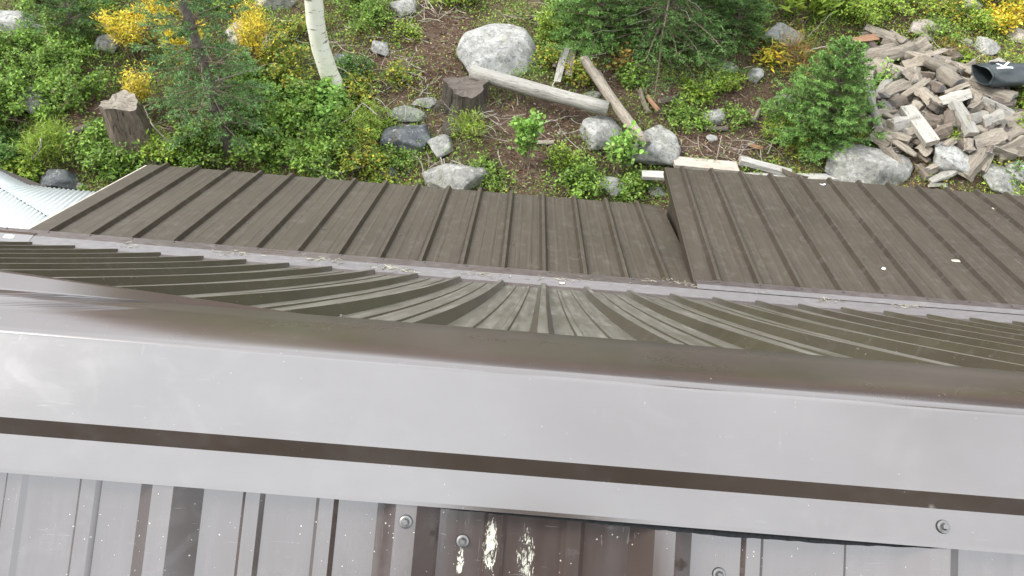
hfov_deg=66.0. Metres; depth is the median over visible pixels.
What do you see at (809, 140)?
shrub
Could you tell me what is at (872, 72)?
firewood piece
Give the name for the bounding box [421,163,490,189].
boulder
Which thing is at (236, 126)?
shrub
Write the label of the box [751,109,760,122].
wood chip
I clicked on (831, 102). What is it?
spruce tree
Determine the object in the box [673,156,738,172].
plank
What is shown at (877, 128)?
firewood piece
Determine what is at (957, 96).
firewood piece
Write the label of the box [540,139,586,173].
shrub
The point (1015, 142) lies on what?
firewood piece
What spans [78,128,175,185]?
shrub
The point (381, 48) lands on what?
boulder
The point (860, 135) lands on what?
shrub
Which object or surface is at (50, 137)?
shrub
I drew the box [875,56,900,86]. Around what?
shrub
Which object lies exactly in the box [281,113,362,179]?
shrub
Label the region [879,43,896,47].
firewood piece
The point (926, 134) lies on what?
firewood piece
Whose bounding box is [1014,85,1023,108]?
shrub
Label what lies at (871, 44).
firewood piece
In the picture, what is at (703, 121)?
shrub
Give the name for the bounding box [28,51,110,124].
shrub
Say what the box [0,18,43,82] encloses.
shrub
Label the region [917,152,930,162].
firewood piece
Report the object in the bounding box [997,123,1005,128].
firewood piece
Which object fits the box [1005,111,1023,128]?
firewood piece
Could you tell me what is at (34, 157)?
stick
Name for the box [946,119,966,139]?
shrub
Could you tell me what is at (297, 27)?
shrub
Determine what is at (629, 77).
shrub
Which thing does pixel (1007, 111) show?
firewood piece
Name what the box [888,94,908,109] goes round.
firewood piece
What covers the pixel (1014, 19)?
shrub
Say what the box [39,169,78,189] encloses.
boulder
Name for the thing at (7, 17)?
boulder
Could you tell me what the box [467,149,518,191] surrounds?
shrub
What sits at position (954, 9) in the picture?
shrub
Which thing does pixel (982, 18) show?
shrub
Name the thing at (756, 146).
wood chip
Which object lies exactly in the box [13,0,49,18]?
shrub
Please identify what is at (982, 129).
firewood piece
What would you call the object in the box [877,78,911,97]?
firewood piece
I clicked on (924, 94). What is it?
firewood piece
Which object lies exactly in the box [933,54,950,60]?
firewood piece
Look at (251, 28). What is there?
shrub
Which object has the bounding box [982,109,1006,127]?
firewood piece
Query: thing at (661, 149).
boulder
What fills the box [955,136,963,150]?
firewood piece
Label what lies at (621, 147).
sapling
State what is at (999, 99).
firewood piece
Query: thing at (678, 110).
shrub
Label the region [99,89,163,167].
tree stump
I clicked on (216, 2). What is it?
shrub
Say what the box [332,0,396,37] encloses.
shrub
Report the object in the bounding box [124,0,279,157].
spruce tree
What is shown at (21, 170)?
shrub
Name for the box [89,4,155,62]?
shrub
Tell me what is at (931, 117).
firewood piece
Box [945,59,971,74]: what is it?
firewood piece
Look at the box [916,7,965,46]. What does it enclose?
shrub
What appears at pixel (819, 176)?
plank
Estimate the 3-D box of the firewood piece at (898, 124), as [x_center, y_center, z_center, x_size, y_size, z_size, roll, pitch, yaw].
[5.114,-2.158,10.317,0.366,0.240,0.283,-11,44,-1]
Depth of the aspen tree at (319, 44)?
10.15 m
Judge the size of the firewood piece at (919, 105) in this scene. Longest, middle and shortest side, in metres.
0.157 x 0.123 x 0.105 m
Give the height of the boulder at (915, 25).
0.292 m
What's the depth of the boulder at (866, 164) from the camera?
10.11 m
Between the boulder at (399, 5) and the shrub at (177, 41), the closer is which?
the shrub at (177, 41)
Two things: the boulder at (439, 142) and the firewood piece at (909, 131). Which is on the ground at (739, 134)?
the boulder at (439, 142)
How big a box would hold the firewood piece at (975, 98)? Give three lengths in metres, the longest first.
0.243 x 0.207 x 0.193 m
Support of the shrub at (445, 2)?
on the ground at (739, 134)
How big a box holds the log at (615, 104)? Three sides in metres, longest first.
1.686 x 0.155 x 0.132 m
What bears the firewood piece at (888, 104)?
on the firewood piece
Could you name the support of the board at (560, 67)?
on the ground at (739, 134)
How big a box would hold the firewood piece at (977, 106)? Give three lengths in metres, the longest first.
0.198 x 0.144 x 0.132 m
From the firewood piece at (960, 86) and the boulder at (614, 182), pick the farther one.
the firewood piece at (960, 86)
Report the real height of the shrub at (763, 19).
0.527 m
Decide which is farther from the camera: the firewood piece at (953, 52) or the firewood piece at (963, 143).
the firewood piece at (953, 52)
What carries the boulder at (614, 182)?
on the ground at (739, 134)
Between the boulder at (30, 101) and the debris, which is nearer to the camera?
the debris
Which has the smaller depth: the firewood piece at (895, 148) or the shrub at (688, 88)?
the firewood piece at (895, 148)
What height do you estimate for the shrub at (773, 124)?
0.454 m
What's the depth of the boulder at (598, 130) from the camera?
10.18 m
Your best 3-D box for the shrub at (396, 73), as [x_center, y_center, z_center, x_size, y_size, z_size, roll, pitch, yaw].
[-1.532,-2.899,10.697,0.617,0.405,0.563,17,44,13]
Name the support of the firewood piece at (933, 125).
on the firewood piece
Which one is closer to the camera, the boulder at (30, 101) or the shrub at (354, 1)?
the boulder at (30, 101)
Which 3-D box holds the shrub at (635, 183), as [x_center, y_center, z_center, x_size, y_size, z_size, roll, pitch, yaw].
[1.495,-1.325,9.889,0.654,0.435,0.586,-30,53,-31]
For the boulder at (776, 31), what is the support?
on the ground at (739, 134)
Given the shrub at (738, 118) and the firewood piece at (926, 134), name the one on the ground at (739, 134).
the shrub at (738, 118)
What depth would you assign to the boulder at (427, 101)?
10.51 m
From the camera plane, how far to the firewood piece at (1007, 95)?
10.37 m
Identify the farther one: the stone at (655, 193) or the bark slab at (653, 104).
the bark slab at (653, 104)
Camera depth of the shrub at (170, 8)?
10.67 m
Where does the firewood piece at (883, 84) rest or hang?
on the firewood piece
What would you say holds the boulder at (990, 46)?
on the ground at (739, 134)
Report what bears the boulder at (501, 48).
on the ground at (739, 134)
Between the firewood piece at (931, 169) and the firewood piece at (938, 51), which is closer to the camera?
the firewood piece at (931, 169)
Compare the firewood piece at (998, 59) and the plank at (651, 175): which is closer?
the plank at (651, 175)
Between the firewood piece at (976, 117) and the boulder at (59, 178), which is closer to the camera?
the boulder at (59, 178)
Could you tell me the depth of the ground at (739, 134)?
10.70 m
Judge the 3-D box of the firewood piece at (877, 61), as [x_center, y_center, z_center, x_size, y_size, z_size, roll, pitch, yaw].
[5.250,-3.034,11.028,0.328,0.221,0.481,-15,45,-20]
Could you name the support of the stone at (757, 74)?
on the ground at (739, 134)
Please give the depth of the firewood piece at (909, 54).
11.10 m
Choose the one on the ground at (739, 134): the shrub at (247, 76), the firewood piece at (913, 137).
the shrub at (247, 76)
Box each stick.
[31,138,41,159]
[704,126,727,130]
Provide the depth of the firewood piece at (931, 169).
10.02 m
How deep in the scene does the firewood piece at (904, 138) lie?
10.20 m
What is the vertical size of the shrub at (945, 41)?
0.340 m
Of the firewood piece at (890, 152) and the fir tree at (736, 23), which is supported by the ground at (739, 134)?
the fir tree at (736, 23)
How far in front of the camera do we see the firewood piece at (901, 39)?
11.35 m
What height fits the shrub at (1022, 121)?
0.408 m
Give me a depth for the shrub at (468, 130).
10.07 m
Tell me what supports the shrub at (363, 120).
on the ground at (739, 134)
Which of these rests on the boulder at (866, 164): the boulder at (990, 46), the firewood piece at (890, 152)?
the firewood piece at (890, 152)
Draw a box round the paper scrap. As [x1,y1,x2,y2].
[3,235,14,237]
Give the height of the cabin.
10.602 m
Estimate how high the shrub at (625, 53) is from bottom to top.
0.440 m
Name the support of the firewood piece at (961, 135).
on the firewood piece
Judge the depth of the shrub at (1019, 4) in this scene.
11.98 m
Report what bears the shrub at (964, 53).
on the ground at (739, 134)
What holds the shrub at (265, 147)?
on the ground at (739, 134)
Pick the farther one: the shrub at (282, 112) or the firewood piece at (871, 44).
the firewood piece at (871, 44)
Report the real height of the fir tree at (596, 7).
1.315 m
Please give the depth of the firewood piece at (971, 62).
10.96 m
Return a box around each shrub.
[0,2,95,78]
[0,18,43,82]
[0,66,60,133]
[0,121,41,172]
[0,155,43,181]
[5,109,85,170]
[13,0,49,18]
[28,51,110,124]
[59,112,122,168]
[63,0,132,19]
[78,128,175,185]
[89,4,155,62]
[111,60,155,116]
[131,0,191,43]
[131,119,189,163]
[153,11,214,87]
[158,114,227,167]
[196,77,285,139]
[203,0,226,11]
[222,0,281,73]
[227,45,273,100]
[227,109,317,173]
[233,74,326,135]
[254,30,315,90]
[272,11,308,43]
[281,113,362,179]
[285,76,358,131]
[327,126,396,181]
[328,89,396,153]
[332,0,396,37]
[334,47,377,84]
[337,0,374,9]
[339,64,385,105]
[373,142,421,177]
[376,57,422,92]
[385,17,426,43]
[426,0,478,11]
[446,105,493,143]
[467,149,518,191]
[527,40,562,71]
[533,6,573,45]
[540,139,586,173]
[542,0,587,26]
[542,152,611,198]
[556,54,597,90]
[604,42,634,76]
[614,163,658,202]
[617,60,654,89]
[659,90,712,134]
[677,71,721,106]
[690,111,715,132]
[704,63,750,91]
[706,0,746,11]
[721,101,757,134]
[726,0,770,27]
[753,28,801,72]
[755,19,827,75]
[759,107,801,146]
[782,122,829,159]
[808,0,857,18]
[832,114,870,144]
[834,0,897,28]
[869,0,938,18]
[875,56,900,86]
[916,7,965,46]
[922,0,981,29]
[932,30,974,56]
[943,0,1005,33]
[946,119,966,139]
[952,43,977,62]
[977,0,1018,11]
[981,0,1023,34]
[1007,178,1023,195]
[1010,0,1023,13]
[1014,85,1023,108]
[1016,107,1023,134]
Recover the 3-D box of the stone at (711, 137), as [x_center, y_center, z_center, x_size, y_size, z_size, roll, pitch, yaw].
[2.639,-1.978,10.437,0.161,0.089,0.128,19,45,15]
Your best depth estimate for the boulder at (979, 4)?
11.97 m
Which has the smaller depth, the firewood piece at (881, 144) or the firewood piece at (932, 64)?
the firewood piece at (881, 144)
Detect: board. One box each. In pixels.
[554,46,569,82]
[565,47,576,75]
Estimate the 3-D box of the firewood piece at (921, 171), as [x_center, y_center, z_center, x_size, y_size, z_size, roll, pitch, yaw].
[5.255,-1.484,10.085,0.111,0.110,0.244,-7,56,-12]
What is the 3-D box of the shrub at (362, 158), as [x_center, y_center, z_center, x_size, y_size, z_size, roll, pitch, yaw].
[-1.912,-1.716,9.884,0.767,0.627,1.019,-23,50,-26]
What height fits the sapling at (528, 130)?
1.006 m
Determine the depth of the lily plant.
11.41 m
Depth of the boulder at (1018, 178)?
9.97 m
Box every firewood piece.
[852,33,879,41]
[860,41,914,63]
[861,41,876,48]
[863,24,894,38]
[864,61,875,84]
[865,85,883,131]
[866,114,887,127]
[867,130,889,149]
[870,57,906,80]
[875,79,892,101]
[875,93,898,99]
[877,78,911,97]
[878,107,898,114]
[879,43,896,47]
[880,36,901,45]
[881,99,893,108]
[881,126,911,143]
[882,112,895,118]
[882,142,913,151]
[883,132,917,156]
[883,146,902,163]
[885,114,920,131]
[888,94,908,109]
[889,135,917,145]
[890,29,908,43]
[899,104,939,146]
[900,50,930,67]
[900,54,925,67]
[901,77,930,96]
[902,67,917,80]
[902,127,915,135]
[909,66,922,84]
[911,139,931,146]
[912,100,923,109]
[913,36,934,56]
[913,87,941,104]
[914,37,930,52]
[914,163,930,180]
[915,143,933,157]
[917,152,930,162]
[921,43,933,53]
[921,71,934,79]
[923,57,958,72]
[924,78,946,92]
[924,112,940,124]
[925,48,947,55]
[925,98,943,113]
[925,163,940,174]
[927,170,957,182]
[928,182,947,186]
[929,119,942,129]
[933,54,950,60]
[934,65,964,89]
[934,123,953,139]
[937,124,967,137]
[938,88,971,106]
[940,136,959,147]
[942,45,963,60]
[943,82,969,93]
[943,109,960,127]
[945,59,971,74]
[947,101,979,136]
[949,61,965,74]
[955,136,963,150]
[958,146,988,181]
[960,136,977,152]
[963,58,975,66]
[963,86,984,98]
[963,138,973,152]
[967,78,1017,101]
[967,93,989,109]
[967,111,984,123]
[968,100,983,112]
[969,128,1007,148]
[970,112,994,130]
[977,126,987,133]
[978,154,994,172]
[982,96,1014,116]
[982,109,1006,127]
[984,104,995,112]
[986,144,993,155]
[988,57,1005,61]
[990,97,1016,107]
[993,102,1013,109]
[993,144,1018,160]
[994,135,1023,161]
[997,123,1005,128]
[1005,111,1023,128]
[1006,123,1023,142]
[1012,108,1023,111]
[1016,146,1023,156]
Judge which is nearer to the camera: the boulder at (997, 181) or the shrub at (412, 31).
the boulder at (997, 181)
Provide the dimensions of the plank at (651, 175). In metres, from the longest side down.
0.468 x 0.145 x 0.045 m
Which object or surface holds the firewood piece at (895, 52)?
on the firewood piece
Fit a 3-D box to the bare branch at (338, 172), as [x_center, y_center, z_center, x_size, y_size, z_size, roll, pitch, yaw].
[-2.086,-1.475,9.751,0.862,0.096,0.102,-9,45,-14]
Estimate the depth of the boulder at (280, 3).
11.37 m
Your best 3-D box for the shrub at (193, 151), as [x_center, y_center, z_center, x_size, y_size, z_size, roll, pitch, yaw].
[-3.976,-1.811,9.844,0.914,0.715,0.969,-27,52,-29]
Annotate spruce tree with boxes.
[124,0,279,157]
[757,35,889,165]
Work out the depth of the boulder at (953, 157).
9.95 m
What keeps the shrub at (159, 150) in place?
on the ground at (739, 134)
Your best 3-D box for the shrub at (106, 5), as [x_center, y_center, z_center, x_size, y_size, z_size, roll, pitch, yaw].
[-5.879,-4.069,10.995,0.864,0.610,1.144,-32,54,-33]
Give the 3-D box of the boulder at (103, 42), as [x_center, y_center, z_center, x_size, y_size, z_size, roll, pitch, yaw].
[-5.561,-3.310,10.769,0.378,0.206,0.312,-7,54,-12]
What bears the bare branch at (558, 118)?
on the ground at (739, 134)
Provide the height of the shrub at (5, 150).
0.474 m
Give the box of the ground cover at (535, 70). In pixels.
[0,0,1023,209]
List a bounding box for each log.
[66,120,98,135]
[469,65,609,115]
[580,55,650,148]
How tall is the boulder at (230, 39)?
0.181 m
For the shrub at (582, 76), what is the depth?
10.72 m
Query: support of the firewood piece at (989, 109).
on the firewood piece at (997, 117)
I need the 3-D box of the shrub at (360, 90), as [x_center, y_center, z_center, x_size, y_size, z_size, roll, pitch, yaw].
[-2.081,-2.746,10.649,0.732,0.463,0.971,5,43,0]
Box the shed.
[0,169,94,228]
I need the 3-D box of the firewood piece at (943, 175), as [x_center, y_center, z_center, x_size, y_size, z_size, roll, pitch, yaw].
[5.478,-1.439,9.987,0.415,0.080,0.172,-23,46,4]
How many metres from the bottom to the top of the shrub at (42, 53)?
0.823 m
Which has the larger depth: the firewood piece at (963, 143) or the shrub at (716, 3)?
the shrub at (716, 3)
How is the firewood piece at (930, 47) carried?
on the ground at (739, 134)
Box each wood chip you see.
[538,140,553,143]
[748,143,763,149]
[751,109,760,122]
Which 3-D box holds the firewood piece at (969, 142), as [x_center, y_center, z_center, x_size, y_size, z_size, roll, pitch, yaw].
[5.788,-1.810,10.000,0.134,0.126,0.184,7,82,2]
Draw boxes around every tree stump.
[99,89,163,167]
[432,76,488,134]
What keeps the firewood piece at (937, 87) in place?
on the firewood piece
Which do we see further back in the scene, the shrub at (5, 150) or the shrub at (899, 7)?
the shrub at (899, 7)
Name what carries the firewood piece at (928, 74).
on the firewood piece
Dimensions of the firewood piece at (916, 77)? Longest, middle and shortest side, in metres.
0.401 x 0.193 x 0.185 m
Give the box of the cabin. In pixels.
[0,163,1023,575]
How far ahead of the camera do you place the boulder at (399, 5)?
11.31 m
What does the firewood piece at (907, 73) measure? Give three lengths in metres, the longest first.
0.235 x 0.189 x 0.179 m
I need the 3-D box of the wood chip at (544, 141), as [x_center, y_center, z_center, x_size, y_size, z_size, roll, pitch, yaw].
[0.436,-1.889,10.191,0.236,0.034,0.081,-4,44,-7]
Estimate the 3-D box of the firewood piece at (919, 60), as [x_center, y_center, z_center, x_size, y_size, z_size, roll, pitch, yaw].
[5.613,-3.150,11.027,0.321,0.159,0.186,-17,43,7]
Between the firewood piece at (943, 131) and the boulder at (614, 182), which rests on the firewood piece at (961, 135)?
the firewood piece at (943, 131)
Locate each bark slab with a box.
[638,88,650,112]
[646,95,659,110]
[658,94,678,102]
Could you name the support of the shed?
on the ground at (739, 134)
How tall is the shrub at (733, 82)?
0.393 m
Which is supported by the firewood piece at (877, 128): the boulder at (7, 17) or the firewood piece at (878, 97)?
the firewood piece at (878, 97)
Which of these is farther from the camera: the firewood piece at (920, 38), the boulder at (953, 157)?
the firewood piece at (920, 38)
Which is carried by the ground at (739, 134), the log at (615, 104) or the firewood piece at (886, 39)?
the firewood piece at (886, 39)
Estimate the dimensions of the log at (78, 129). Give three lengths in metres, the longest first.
0.462 x 0.127 x 0.051 m
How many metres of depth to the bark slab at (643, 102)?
10.51 m
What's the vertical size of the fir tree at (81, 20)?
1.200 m
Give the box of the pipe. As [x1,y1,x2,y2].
[971,61,1023,87]
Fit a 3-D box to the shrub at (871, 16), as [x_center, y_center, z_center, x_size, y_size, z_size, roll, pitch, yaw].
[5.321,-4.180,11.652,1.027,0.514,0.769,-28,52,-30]
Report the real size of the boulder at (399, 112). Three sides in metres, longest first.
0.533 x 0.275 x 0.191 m
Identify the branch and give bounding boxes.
[144,106,187,155]
[307,163,376,173]
[339,103,377,123]
[543,115,578,124]
[781,168,808,178]
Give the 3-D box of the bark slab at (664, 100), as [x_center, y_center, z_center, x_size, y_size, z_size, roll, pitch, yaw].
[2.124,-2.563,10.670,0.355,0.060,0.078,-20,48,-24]
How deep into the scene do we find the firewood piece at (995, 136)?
9.98 m
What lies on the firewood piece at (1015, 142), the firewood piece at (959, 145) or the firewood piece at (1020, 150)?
the firewood piece at (1020, 150)
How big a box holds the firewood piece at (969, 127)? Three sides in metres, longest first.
0.514 x 0.190 x 0.100 m
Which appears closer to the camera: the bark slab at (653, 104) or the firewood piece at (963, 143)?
the firewood piece at (963, 143)
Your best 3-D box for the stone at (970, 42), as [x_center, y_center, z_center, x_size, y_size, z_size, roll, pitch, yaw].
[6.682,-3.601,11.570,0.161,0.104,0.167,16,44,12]
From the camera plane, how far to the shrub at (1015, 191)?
9.89 m
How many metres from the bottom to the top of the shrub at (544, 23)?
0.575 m
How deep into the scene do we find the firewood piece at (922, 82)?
10.55 m
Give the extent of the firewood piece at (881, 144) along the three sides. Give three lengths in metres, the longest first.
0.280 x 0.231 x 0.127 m
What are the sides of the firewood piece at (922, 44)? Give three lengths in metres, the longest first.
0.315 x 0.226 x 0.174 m
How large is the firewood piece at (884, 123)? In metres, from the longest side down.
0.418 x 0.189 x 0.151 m
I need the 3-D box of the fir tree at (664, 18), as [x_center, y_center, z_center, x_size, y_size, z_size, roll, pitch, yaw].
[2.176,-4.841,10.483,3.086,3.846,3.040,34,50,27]
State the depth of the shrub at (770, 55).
11.16 m
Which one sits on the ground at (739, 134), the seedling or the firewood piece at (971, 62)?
the seedling
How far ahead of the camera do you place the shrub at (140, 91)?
10.01 m
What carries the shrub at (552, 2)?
on the ground at (739, 134)
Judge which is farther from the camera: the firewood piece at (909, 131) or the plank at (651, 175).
the firewood piece at (909, 131)
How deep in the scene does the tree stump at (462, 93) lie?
10.22 m
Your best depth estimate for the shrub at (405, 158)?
10.03 m
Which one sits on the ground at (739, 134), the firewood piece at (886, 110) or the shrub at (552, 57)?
the shrub at (552, 57)
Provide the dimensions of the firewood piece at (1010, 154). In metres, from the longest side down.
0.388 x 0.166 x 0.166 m
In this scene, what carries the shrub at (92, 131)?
on the ground at (739, 134)
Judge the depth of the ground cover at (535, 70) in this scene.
10.84 m
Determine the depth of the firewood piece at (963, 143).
10.01 m
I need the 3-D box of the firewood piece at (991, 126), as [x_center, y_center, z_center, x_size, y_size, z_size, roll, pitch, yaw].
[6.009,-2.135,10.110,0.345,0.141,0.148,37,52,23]
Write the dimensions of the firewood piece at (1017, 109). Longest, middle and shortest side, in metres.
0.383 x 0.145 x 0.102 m
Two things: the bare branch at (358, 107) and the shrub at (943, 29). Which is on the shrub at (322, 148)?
the bare branch at (358, 107)
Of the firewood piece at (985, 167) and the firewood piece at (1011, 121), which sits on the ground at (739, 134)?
the firewood piece at (985, 167)
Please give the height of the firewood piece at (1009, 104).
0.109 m
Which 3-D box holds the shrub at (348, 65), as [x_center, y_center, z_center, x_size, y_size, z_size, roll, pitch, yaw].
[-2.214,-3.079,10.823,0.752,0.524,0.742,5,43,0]
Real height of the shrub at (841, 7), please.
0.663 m
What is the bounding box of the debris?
[120,241,923,307]
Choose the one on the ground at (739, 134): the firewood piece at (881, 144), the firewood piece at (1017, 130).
the firewood piece at (1017, 130)
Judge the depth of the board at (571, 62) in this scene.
10.84 m
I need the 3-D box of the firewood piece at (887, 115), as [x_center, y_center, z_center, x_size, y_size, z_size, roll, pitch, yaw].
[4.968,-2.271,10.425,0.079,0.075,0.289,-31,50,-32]
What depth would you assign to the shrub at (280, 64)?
10.51 m
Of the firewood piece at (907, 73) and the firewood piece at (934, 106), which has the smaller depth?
the firewood piece at (934, 106)
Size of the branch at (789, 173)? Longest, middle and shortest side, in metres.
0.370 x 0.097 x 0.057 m
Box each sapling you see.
[507,107,547,174]
[603,120,647,177]
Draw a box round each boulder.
[0,10,37,34]
[16,86,51,113]
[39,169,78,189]
[76,182,86,189]
[93,34,118,53]
[225,22,247,47]
[255,0,294,10]
[371,40,388,56]
[376,166,396,180]
[380,124,430,155]
[388,105,426,121]
[389,0,416,18]
[412,97,437,108]
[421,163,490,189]
[427,134,454,158]
[456,23,539,76]
[579,115,622,150]
[599,176,629,197]
[631,124,680,165]
[703,109,726,124]
[711,60,737,75]
[764,22,803,47]
[774,94,799,108]
[824,142,913,185]
[908,19,938,41]
[932,141,969,174]
[940,0,982,12]
[972,36,1000,55]
[980,163,1020,195]
[1005,161,1023,183]
[1006,27,1023,43]
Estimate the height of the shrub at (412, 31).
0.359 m
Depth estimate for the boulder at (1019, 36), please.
11.77 m
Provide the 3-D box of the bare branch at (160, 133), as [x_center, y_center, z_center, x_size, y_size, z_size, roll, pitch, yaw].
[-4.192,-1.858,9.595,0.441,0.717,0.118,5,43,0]
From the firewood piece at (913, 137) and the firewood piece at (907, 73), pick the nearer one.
the firewood piece at (913, 137)
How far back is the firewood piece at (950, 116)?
10.07 m
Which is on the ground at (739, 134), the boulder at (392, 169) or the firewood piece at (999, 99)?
the boulder at (392, 169)
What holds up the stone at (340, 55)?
on the ground at (739, 134)
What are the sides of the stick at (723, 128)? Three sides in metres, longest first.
0.356 x 0.088 x 0.035 m
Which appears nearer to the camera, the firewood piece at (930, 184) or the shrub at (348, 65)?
the firewood piece at (930, 184)
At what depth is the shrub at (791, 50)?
11.07 m
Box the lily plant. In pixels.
[779,0,854,31]
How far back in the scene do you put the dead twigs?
10.62 m
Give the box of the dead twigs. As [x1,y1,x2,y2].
[16,0,993,175]
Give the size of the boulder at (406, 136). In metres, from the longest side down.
0.694 x 0.528 x 0.352 m
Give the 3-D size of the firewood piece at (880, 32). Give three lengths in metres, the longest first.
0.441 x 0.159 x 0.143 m
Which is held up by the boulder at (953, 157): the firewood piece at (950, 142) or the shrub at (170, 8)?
the firewood piece at (950, 142)
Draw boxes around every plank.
[642,170,664,180]
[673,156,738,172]
[739,155,791,176]
[744,172,838,180]
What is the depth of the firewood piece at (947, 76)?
10.62 m
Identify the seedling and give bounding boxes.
[1005,160,1023,186]
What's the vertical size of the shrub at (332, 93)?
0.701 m
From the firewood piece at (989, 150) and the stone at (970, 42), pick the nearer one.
the firewood piece at (989, 150)
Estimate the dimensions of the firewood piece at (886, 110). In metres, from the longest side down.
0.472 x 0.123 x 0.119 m
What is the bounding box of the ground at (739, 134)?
[0,0,1023,213]
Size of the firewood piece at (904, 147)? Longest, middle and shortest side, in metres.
0.520 x 0.151 x 0.066 m
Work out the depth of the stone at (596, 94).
10.69 m
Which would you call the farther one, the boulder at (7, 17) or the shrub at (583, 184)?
the boulder at (7, 17)
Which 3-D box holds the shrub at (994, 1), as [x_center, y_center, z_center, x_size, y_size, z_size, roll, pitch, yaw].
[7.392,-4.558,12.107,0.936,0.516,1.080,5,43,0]
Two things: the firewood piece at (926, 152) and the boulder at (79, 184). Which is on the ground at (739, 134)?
the boulder at (79, 184)
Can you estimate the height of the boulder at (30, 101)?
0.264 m
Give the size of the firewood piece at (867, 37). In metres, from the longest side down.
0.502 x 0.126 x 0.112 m
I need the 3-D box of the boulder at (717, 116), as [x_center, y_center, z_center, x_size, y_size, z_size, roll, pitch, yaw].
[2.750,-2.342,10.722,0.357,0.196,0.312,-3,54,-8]
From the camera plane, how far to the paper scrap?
5.63 m
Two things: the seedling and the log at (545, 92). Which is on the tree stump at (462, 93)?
the log at (545, 92)
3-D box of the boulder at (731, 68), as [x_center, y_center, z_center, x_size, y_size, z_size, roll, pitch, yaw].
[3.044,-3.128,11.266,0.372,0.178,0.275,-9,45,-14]
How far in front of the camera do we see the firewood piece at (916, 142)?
10.19 m
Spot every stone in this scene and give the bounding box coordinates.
[334,54,347,64]
[584,90,601,98]
[648,187,665,196]
[706,134,717,141]
[746,68,763,83]
[963,38,972,47]
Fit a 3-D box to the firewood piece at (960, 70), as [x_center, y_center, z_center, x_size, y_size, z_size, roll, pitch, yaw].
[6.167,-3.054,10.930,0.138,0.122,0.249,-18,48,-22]
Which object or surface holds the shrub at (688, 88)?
on the ground at (739, 134)
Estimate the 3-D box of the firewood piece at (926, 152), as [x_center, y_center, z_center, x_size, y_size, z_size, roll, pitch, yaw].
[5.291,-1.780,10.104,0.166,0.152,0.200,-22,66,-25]
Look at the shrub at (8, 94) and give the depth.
9.91 m
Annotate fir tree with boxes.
[20,0,109,52]
[539,0,643,58]
[558,0,781,98]
[694,0,782,66]
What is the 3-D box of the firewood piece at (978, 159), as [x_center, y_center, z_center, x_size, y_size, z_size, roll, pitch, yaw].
[5.911,-1.639,10.006,0.239,0.148,0.695,35,71,28]
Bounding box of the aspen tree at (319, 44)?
[304,0,351,98]
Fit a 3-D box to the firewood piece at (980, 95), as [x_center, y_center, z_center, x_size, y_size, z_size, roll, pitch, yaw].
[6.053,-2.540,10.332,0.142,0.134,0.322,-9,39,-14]

